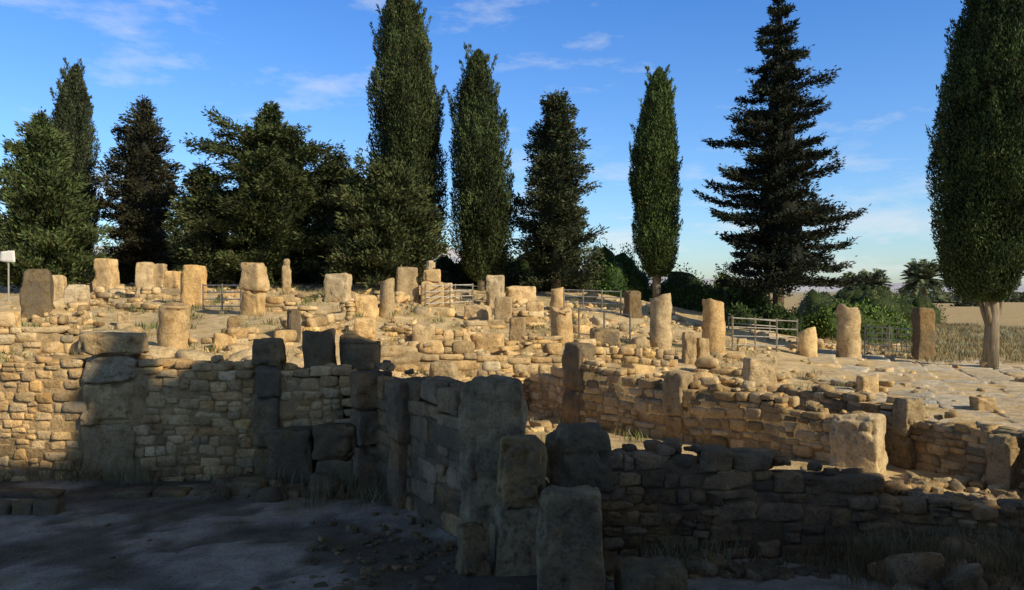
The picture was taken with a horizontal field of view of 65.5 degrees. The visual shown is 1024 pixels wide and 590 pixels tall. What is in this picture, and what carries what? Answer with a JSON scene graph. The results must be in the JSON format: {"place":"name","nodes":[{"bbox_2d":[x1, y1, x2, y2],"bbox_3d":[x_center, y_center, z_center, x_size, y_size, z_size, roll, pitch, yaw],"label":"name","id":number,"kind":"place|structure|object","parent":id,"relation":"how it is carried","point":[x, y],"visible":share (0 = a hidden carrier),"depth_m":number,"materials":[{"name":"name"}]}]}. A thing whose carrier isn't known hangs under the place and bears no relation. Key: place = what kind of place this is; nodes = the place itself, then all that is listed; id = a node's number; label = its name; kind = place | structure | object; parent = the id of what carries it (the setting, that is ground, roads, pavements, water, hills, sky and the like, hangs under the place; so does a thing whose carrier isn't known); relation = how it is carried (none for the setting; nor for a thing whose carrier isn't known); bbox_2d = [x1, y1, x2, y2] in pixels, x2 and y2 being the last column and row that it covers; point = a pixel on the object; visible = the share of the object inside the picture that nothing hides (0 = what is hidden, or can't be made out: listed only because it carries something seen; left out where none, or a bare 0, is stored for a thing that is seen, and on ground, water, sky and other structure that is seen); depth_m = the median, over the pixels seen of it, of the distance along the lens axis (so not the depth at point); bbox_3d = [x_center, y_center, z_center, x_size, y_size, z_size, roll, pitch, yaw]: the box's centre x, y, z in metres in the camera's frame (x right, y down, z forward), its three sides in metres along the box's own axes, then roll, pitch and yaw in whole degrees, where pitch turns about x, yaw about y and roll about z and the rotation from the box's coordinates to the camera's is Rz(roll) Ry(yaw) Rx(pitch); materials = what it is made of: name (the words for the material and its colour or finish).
{"place":"outdoors","nodes":[
{"label":"outdoors","id":0,"kind":"place"},
{"bbox_2d":[0,270,1023,589],"bbox_3d":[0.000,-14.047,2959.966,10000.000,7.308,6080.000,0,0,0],"label":"ground","id":1,"kind":"structure","parent":0,"point":[238,542],"depth_m":13.37,"materials":[{"name":"soil"}]},
{"bbox_2d":[19,269,54,321],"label":"stone pillar","id":2,"kind":"structure","parent":1,"relation":"on","point":[36,295],"depth_m":27.33,"materials":[{"name":"stone"}]},
{"bbox_2d":[0,312,91,354],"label":"stone wall","id":3,"kind":"structure","parent":1,"relation":"on","point":[43,338],"depth_m":20.32,"materials":[{"name":"stone"}]},
{"bbox_2d":[0,106,116,290],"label":"conifer tree","id":4,"kind":"object","parent":1,"relation":"on","point":[41,227],"visible":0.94,"depth_m":38.07,"materials":[{"name":"green plant"}]},
{"bbox_2d":[48,305,92,333],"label":"stone wall","id":5,"kind":"structure","parent":1,"relation":"on","point":[78,317],"depth_m":25.62,"materials":[{"name":"stone"}]},
{"bbox_2d":[48,57,102,257],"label":"cypress tree","id":6,"kind":"object","parent":1,"relation":"on","point":[72,112],"visible":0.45,"depth_m":46.60,"materials":[{"name":"green plant"}]},
{"bbox_2d":[63,284,90,305],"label":"stone block","id":7,"kind":"structure","parent":1,"relation":"on","point":[74,292],"depth_m":32.07,"materials":[{"name":"stone"}]},
{"bbox_2d":[92,258,119,292],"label":"stone pillar","id":8,"kind":"structure","parent":1,"relation":"on","point":[106,270],"depth_m":37.95,"materials":[{"name":"stone"}]},
{"bbox_2d":[79,332,148,480],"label":"stone pier","id":9,"kind":"structure","parent":1,"relation":"on","point":[112,359],"depth_m":16.69,"materials":[{"name":"stone"}]},
{"bbox_2d":[89,298,160,312],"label":"stone wall","id":10,"kind":"structure","parent":1,"relation":"on","point":[126,305],"depth_m":30.34,"materials":[{"name":"stone"}]},
{"bbox_2d":[84,95,186,282],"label":"pine tree","id":11,"kind":"object","parent":1,"relation":"on","point":[140,208],"visible":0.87,"depth_m":44.14,"materials":[{"name":"green plant"}]},
{"bbox_2d":[135,262,156,296],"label":"stone pillar","id":12,"kind":"structure","parent":1,"relation":"on","point":[145,273],"depth_m":35.58,"materials":[{"name":"stone"}]},
{"bbox_2d":[0,484,306,515],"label":"stone kerb","id":13,"kind":"structure","parent":1,"relation":"on","point":[52,504],"depth_m":15.31,"materials":[{"name":"stone"}]},
{"bbox_2d":[138,285,179,299],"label":"stone wall","id":14,"kind":"structure","parent":1,"relation":"on","point":[157,292],"depth_m":34.64,"materials":[{"name":"stone"}]},
{"bbox_2d":[156,302,190,349],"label":"stone column","id":15,"kind":"structure","parent":1,"relation":"on","point":[173,329],"depth_m":20.49,"materials":[{"name":"stone"}]},
{"bbox_2d":[0,354,357,481],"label":"masonry wall","id":16,"kind":"structure","parent":1,"relation":"on","point":[183,410],"depth_m":16.78,"materials":[{"name":"stone"}]},
{"bbox_2d":[180,265,206,305],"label":"stone pillar","id":17,"kind":"structure","parent":1,"relation":"on","point":[193,278],"depth_m":32.04,"materials":[{"name":"stone"}]},
{"bbox_2d":[161,158,246,286],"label":"conifer tree","id":18,"kind":"object","parent":1,"relation":"on","point":[190,245],"visible":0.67,"depth_m":40.28,"materials":[{"name":"green plant"}]},
{"bbox_2d":[227,476,267,496],"bbox_3d":[-5.201,3.804,15.701,0.745,0.370,0.493,0,0,7],"label":"stone block","id":19,"kind":"object","parent":1,"relation":"on","point":[242,485],"depth_m":15.50,"materials":[{"name":"stone"}]},
{"bbox_2d":[238,262,269,315],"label":"stone pillar","id":20,"kind":"structure","parent":1,"relation":"on","point":[254,284],"depth_m":28.30,"materials":[{"name":"stone"}]},
{"bbox_2d":[221,326,296,346],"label":"stone wall","id":21,"kind":"structure","parent":1,"relation":"on","point":[247,335],"depth_m":21.61,"materials":[{"name":"stone"}]},
{"bbox_2d":[172,100,357,287],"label":"cedar tree","id":22,"kind":"object","parent":1,"relation":"on","point":[265,203],"visible":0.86,"depth_m":40.40,"materials":[{"name":"green plant"}]},
{"bbox_2d":[252,337,286,476],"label":"stone pier","id":23,"kind":"structure","parent":1,"relation":"on","point":[269,358],"depth_m":16.68,"materials":[{"name":"stone"}]},
{"bbox_2d":[80,243,462,287],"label":"shrubbery","id":24,"kind":"object","parent":1,"relation":"on","point":[446,276],"visible":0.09,"depth_m":44.82,"materials":[{"name":"green plant"}]},
{"bbox_2d":[267,426,316,485],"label":"stone block","id":25,"kind":"structure","parent":1,"relation":"on","point":[290,449],"depth_m":15.99,"materials":[{"name":"stone"}]},
{"bbox_2d":[265,297,326,314],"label":"stone wall","id":26,"kind":"structure","parent":1,"relation":"on","point":[280,304],"depth_m":29.39,"materials":[{"name":"stone"}]},
{"bbox_2d":[279,312,353,334],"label":"stone wall","id":27,"kind":"structure","parent":1,"relation":"on","point":[322,323],"depth_m":25.49,"materials":[{"name":"stone"}]},
{"bbox_2d":[302,328,336,376],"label":"stone block","id":28,"kind":"structure","parent":1,"relation":"on","point":[318,348],"depth_m":17.01,"materials":[{"name":"stone"}]},
{"bbox_2d":[0,285,648,442],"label":"green weeds","id":29,"kind":"object","parent":1,"relation":"on","point":[210,348],"visible":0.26,"depth_m":25.80,"materials":[{"name":"green plant"}]},
{"bbox_2d":[294,146,358,286],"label":"conifer tree","id":30,"kind":"object","parent":1,"relation":"on","point":[330,209],"visible":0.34,"depth_m":41.95,"materials":[{"name":"green plant"}]},
{"bbox_2d":[312,422,357,484],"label":"stone block","id":31,"kind":"structure","parent":1,"relation":"on","point":[335,444],"depth_m":15.91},
{"bbox_2d":[324,273,351,301],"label":"stone block","id":32,"kind":"structure","parent":1,"relation":"on","point":[337,286],"depth_m":34.12,"materials":[{"name":"stone"}]},
{"bbox_2d":[339,333,380,417],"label":"stone block","id":33,"kind":"structure","parent":1,"relation":"on","point":[357,352],"depth_m":17.12,"materials":[{"name":"stone"}]},
{"bbox_2d":[354,317,375,339],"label":"stone block","id":34,"kind":"structure","parent":1,"relation":"on","point":[365,327],"depth_m":26.03,"materials":[{"name":"stone"}]},
{"bbox_2d":[349,370,383,491],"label":"stone pier","id":35,"kind":"structure","parent":1,"relation":"on","point":[363,402],"depth_m":15.93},
{"bbox_2d":[354,295,378,319],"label":"stone block","id":36,"kind":"structure","parent":1,"relation":"on","point":[367,305],"depth_m":29.89,"materials":[{"name":"stone"}]},
{"bbox_2d":[315,147,455,293],"bbox_3d":[-6.360,-3.558,40.231,7.262,7.151,6.978,0,0,0],"label":"conifer tree","id":37,"kind":"object","parent":1,"relation":"on","point":[389,228],"visible":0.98,"depth_m":38.68,"materials":[{"name":"green plant"}]},
{"bbox_2d":[379,278,394,318],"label":"stone column","id":38,"kind":"structure","parent":1,"relation":"on","point":[387,299],"depth_m":31.21,"materials":[{"name":"stone"}]},
{"bbox_2d":[386,379,410,509],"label":"stone pier","id":39,"kind":"structure","parent":1,"relation":"on","point":[398,420],"depth_m":14.56,"materials":[{"name":"stone"}]},
{"bbox_2d":[395,267,418,302],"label":"stone pillar","id":40,"kind":"structure","parent":1,"relation":"on","point":[407,281],"depth_m":36.96,"materials":[{"name":"stone"}]},
{"bbox_2d":[364,0,450,262],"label":"cypress tree","id":41,"kind":"object","parent":1,"relation":"on","point":[407,108],"visible":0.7,"depth_m":44.74,"materials":[{"name":"green plant"}]},
{"bbox_2d":[360,360,476,536],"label":"masonry wall","id":42,"kind":"structure","parent":1,"relation":"on","point":[433,486],"depth_m":13.69,"materials":[{"name":"stone"}]},
{"bbox_2d":[420,260,443,306],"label":"stone pillar","id":43,"kind":"structure","parent":1,"relation":"on","point":[431,275],"depth_m":36.70,"materials":[{"name":"stone"}]},
{"bbox_2d":[0,281,875,440],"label":"dry grass","id":44,"kind":"structure","parent":1,"relation":"on","point":[360,292],"depth_m":29.19,"materials":[{"name":"plant"}]},
{"bbox_2d":[429,361,457,379],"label":"stone block","id":45,"kind":"structure","parent":1,"relation":"on","point":[445,368],"depth_m":19.99,"materials":[{"name":"stone"}]},
{"bbox_2d":[393,371,534,409],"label":"masonry wall","id":46,"kind":"structure","parent":1,"relation":"on","point":[524,379],"depth_m":22.98,"materials":[{"name":"stone"}]},
{"bbox_2d":[380,338,562,376],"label":"stone wall","id":47,"kind":"structure","parent":1,"relation":"on","point":[419,356],"depth_m":23.11,"materials":[{"name":"stone"}]},
{"bbox_2d":[455,522,491,576],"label":"stone block","id":48,"kind":"structure","parent":1,"relation":"on","point":[473,539],"depth_m":11.17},
{"bbox_2d":[435,328,518,345],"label":"stone wall","id":49,"kind":"structure","parent":1,"relation":"on","point":[454,334],"depth_m":27.63,"materials":[{"name":"stone"}]},
{"bbox_2d":[445,41,520,290],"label":"cypress tree","id":50,"kind":"object","parent":1,"relation":"on","point":[483,219],"visible":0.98,"depth_m":44.14,"materials":[{"name":"green plant"}]},
{"bbox_2d":[471,332,503,353],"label":"stone block","id":51,"kind":"structure","parent":1,"relation":"on","point":[492,343],"depth_m":27.66,"materials":[{"name":"stone"}]},
{"bbox_2d":[458,374,527,531],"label":"stone pillar","id":52,"kind":"structure","parent":1,"relation":"on","point":[493,410],"depth_m":12.22,"materials":[{"name":"stone"}]},
{"bbox_2d":[486,275,504,305],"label":"stone pillar","id":53,"kind":"structure","parent":1,"relation":"on","point":[495,284],"depth_m":39.27,"materials":[{"name":"stone"}]},
{"bbox_2d":[435,250,561,288],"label":"shrubbery","id":54,"kind":"object","parent":1,"relation":"on","point":[459,273],"visible":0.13,"depth_m":49.28,"materials":[{"name":"green plant"}]},
{"bbox_2d":[463,311,546,328],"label":"stone wall","id":55,"kind":"structure","parent":1,"relation":"on","point":[533,317],"depth_m":32.61,"materials":[{"name":"stone"}]},
{"bbox_2d":[0,454,1023,589],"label":"dry grass","id":56,"kind":"structure","parent":1,"relation":"on","point":[874,552],"depth_m":11.44,"materials":[{"name":"plant"}]},
{"bbox_2d":[0,281,1023,433],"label":"rubble","id":57,"kind":"object","parent":1,"relation":"on","point":[242,352],"visible":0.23,"depth_m":30.50,"materials":[{"name":"stone"}]},
{"bbox_2d":[509,317,525,343],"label":"stone pillar","id":58,"kind":"structure","parent":1,"relation":"on","point":[517,328],"depth_m":28.66,"materials":[{"name":"stone"}]},
{"bbox_2d":[493,434,546,576],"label":"stone pier","id":59,"kind":"structure","parent":1,"relation":"on","point":[522,465],"depth_m":11.22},
{"bbox_2d":[505,286,536,303],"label":"stone block","id":60,"kind":"structure","parent":1,"relation":"on","point":[527,293],"depth_m":40.34,"materials":[{"name":"stone"}]},
{"bbox_2d":[19,425,1023,589],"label":"rubble","id":61,"kind":"object","parent":1,"relation":"on","point":[908,563],"visible":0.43,"depth_m":11.34,"materials":[{"name":"stone"}]},
{"bbox_2d":[499,334,563,355],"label":"stone wall","id":62,"kind":"structure","parent":1,"relation":"on","point":[532,342],"depth_m":27.92,"materials":[{"name":"stone"}]},
{"bbox_2d":[526,366,565,418],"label":"masonry wall","id":63,"kind":"structure","parent":1,"relation":"on","point":[546,388],"depth_m":22.11,"materials":[{"name":"stone"}]},
{"bbox_2d":[500,268,608,292],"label":"shrubbery","id":64,"kind":"object","parent":1,"relation":"on","point":[512,279],"visible":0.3,"depth_m":46.44,"materials":[{"name":"green plant"}]},
{"bbox_2d":[506,87,609,289],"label":"conifer tree","id":65,"kind":"object","parent":1,"relation":"on","point":[556,235],"visible":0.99,"depth_m":44.18,"materials":[{"name":"green plant"}]},
{"bbox_2d":[550,306,573,343],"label":"stone column","id":66,"kind":"structure","parent":1,"relation":"on","point":[561,322],"depth_m":29.45,"materials":[{"name":"stone"}]},
{"bbox_2d":[535,485,606,589],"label":"stone pillar","id":67,"kind":"structure","parent":1,"relation":"on","point":[569,548],"depth_m":10.08,"materials":[{"name":"stone"}]},
{"bbox_2d":[561,342,595,423],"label":"stone pier","id":68,"kind":"structure","parent":1,"relation":"on","point":[574,353],"depth_m":20.52,"materials":[{"name":"stone"}]},
{"bbox_2d":[590,328,619,346],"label":"stone block","id":69,"kind":"structure","parent":1,"relation":"on","point":[608,335],"depth_m":28.59,"materials":[{"name":"stone"}]},
{"bbox_2d":[581,230,652,301],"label":"shrubbery","id":70,"kind":"object","parent":1,"relation":"on","point":[624,272],"visible":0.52,"depth_m":46.53,"materials":[{"name":"green plant"}]},
{"bbox_2d":[623,290,641,317],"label":"stone pillar","id":71,"kind":"structure","parent":1,"relation":"on","point":[633,302],"depth_m":36.88,"materials":[{"name":"stone"}]},
{"bbox_2d":[595,346,677,368],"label":"stone wall","id":72,"kind":"structure","parent":1,"relation":"on","point":[657,359],"depth_m":25.61,"materials":[{"name":"stone"}]},
{"bbox_2d":[545,437,732,557],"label":"masonry wall","id":73,"kind":"structure","parent":1,"relation":"on","point":[665,485],"depth_m":11.71,"materials":[{"name":"stone"}]},
{"bbox_2d":[545,422,614,493],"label":"stone block","id":74,"kind":"structure","parent":73,"relation":"on","point":[578,454],"depth_m":11.62,"materials":[{"name":"stone"}]},
{"bbox_2d":[614,555,688,589],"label":"stone block","id":75,"kind":"structure","parent":1,"relation":"on","point":[658,572],"depth_m":10.10,"materials":[{"name":"stone"}]},
{"bbox_2d":[628,64,683,297],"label":"cypress tree","id":76,"kind":"object","parent":1,"relation":"on","point":[653,182],"visible":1,"depth_m":45.19,"materials":[{"name":"green plant"}]},
{"bbox_2d":[649,293,671,348],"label":"stone column","id":77,"kind":"structure","parent":1,"relation":"on","point":[660,332],"depth_m":29.02,"materials":[{"name":"stone"}]},
{"bbox_2d":[682,332,696,363],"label":"stone pillar","id":78,"kind":"structure","parent":1,"relation":"on","point":[689,348],"depth_m":26.35,"materials":[{"name":"stone"}]},
{"bbox_2d":[653,372,766,391],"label":"stone wall","id":79,"kind":"structure","parent":1,"relation":"on","point":[734,382],"depth_m":20.95,"materials":[{"name":"stone"}]},
{"bbox_2d":[649,262,772,313],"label":"shrubbery","id":80,"kind":"object","parent":1,"relation":"on","point":[687,290],"visible":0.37,"depth_m":48.07,"materials":[{"name":"green plant"}]},
{"bbox_2d":[702,299,725,353],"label":"stone column","id":81,"kind":"structure","parent":1,"relation":"on","point":[713,327],"depth_m":29.22,"materials":[{"name":"stone"}]},
{"bbox_2d":[576,357,865,463],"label":"masonry wall","id":82,"kind":"structure","parent":1,"relation":"on","point":[781,424],"depth_m":17.85,"materials":[{"name":"stone"}]},
{"bbox_2d":[662,371,692,439],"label":"stone pier","id":83,"kind":"structure","parent":82,"relation":"on","point":[675,383],"depth_m":18.49,"materials":[{"name":"stone"}]},
{"bbox_2d":[694,357,791,383],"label":"stone wall","id":84,"kind":"structure","parent":1,"relation":"on","point":[708,364],"depth_m":24.51,"materials":[{"name":"stone"}]},
{"bbox_2d":[743,357,777,386],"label":"stone block","id":85,"kind":"structure","parent":1,"relation":"on","point":[758,371],"depth_m":22.16,"materials":[{"name":"stone"}]},
{"bbox_2d":[732,316,797,351],"bbox_3d":[10.014,1.620,31.383,4.283,1.684,0.069,0,0,-37],"label":"metal railing","id":86,"kind":"object","parent":1,"relation":"on","point":[776,328],"visible":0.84,"depth_m":31.40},
{"bbox_2d":[724,296,809,336],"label":"shrubbery","id":87,"kind":"object","parent":1,"relation":"on","point":[764,310],"visible":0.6,"depth_m":41.47,"materials":[{"name":"green plant"}]},
{"bbox_2d":[691,0,888,308],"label":"fir tree","id":88,"kind":"object","parent":1,"relation":"on","point":[780,257],"visible":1,"depth_m":43.39,"materials":[{"name":"green plant"}]},
{"bbox_2d":[697,444,884,559],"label":"masonry wall","id":89,"kind":"structure","parent":1,"relation":"on","point":[763,504],"depth_m":11.84,"materials":[{"name":"stone"}]},
{"bbox_2d":[798,327,817,356],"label":"stone column","id":90,"kind":"structure","parent":1,"relation":"on","point":[807,342],"depth_m":31.62,"materials":[{"name":"stone"}]},
{"bbox_2d":[754,382,929,459],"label":"masonry wall","id":91,"kind":"structure","parent":1,"relation":"on","point":[829,398],"depth_m":17.77,"materials":[{"name":"stone"}]},
{"bbox_2d":[836,304,861,357],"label":"stone column","id":92,"kind":"structure","parent":1,"relation":"on","point":[848,338],"depth_m":32.58,"materials":[{"name":"stone"}]},
{"bbox_2d":[802,295,912,344],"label":"shrubbery","id":93,"kind":"object","parent":1,"relation":"on","point":[824,322],"visible":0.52,"depth_m":44.63,"materials":[{"name":"green plant"}]},
{"bbox_2d":[829,412,887,473],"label":"stone block","id":94,"kind":"structure","parent":1,"relation":"on","point":[857,440],"depth_m":15.65,"materials":[{"name":"stone"}]},
{"bbox_2d":[791,285,948,323],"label":"shrubbery","id":95,"kind":"object","parent":1,"relation":"on","point":[811,301],"visible":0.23,"depth_m":73.55,"materials":[{"name":"green plant"}]},
{"bbox_2d":[851,268,893,291],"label":"palm tree","id":96,"kind":"object","parent":1,"relation":"on","point":[875,285],"visible":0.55,"depth_m":123.99,"materials":[{"name":"green plant"}]},
{"bbox_2d":[864,324,912,355],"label":"metal gate","id":97,"kind":"structure","parent":1,"relation":"on","point":[888,339],"depth_m":35.17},
{"bbox_2d":[890,397,925,469],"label":"stone pier","id":98,"kind":"structure","parent":1,"relation":"on","point":[907,411],"depth_m":16.22,"materials":[{"name":"stone"}]},
{"bbox_2d":[895,258,947,301],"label":"palm tree","id":99,"kind":"object","parent":1,"relation":"on","point":[920,280],"visible":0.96,"depth_m":108.83,"materials":[{"name":"green plant"}]},
{"bbox_2d":[821,290,1023,306],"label":"distant trees","id":100,"kind":"object","parent":1,"relation":"on","point":[1015,297],"visible":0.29,"depth_m":195.82,"materials":[{"name":"green plant"}]},
{"bbox_2d":[911,307,935,359],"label":"stone pillar","id":101,"kind":"structure","parent":1,"relation":"on","point":[923,328],"depth_m":34.53,"materials":[{"name":"stone"}]},
{"bbox_2d":[849,479,1023,550],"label":"masonry wall","id":102,"kind":"structure","parent":1,"relation":"on","point":[893,503],"depth_m":11.86,"materials":[{"name":"stone"}]},
{"bbox_2d":[909,410,1023,480],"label":"masonry wall","id":103,"kind":"structure","parent":1,"relation":"on","point":[951,448],"depth_m":15.44,"materials":[{"name":"stone"}]},
{"bbox_2d":[925,0,1023,368],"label":"cypress tree","id":104,"kind":"object","parent":1,"relation":"on","point":[977,146],"visible":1,"depth_m":30.42,"materials":[{"name":"green plant"}]},
{"bbox_2d":[985,433,1023,490],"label":"stone pier","id":105,"kind":"structure","parent":1,"relation":"on","point":[1004,455],"depth_m":14.22,"materials":[{"name":"stone"}]},
{"bbox_2d":[0,0,1023,284],"label":"sky","id":106,"kind":"structure","parent":0,"point":[315,59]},
{"bbox_2d":[94,246,1023,291],"bbox_3d":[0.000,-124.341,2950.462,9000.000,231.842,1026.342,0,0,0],"label":"distant hills","id":107,"kind":"structure","parent":0,"point":[898,286],"depth_m":2783.43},
{"bbox_2d":[807,349,1023,428],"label":"paved road","id":108,"kind":"structure","parent":0,"point":[1012,408],"depth_m":25.94,"materials":[{"name":"stone"}]},
{"bbox_2d":[819,322,1023,363],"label":"dry grass","id":109,"kind":"structure","parent":0,"point":[964,332],"depth_m":42.50,"materials":[{"name":"plant"}]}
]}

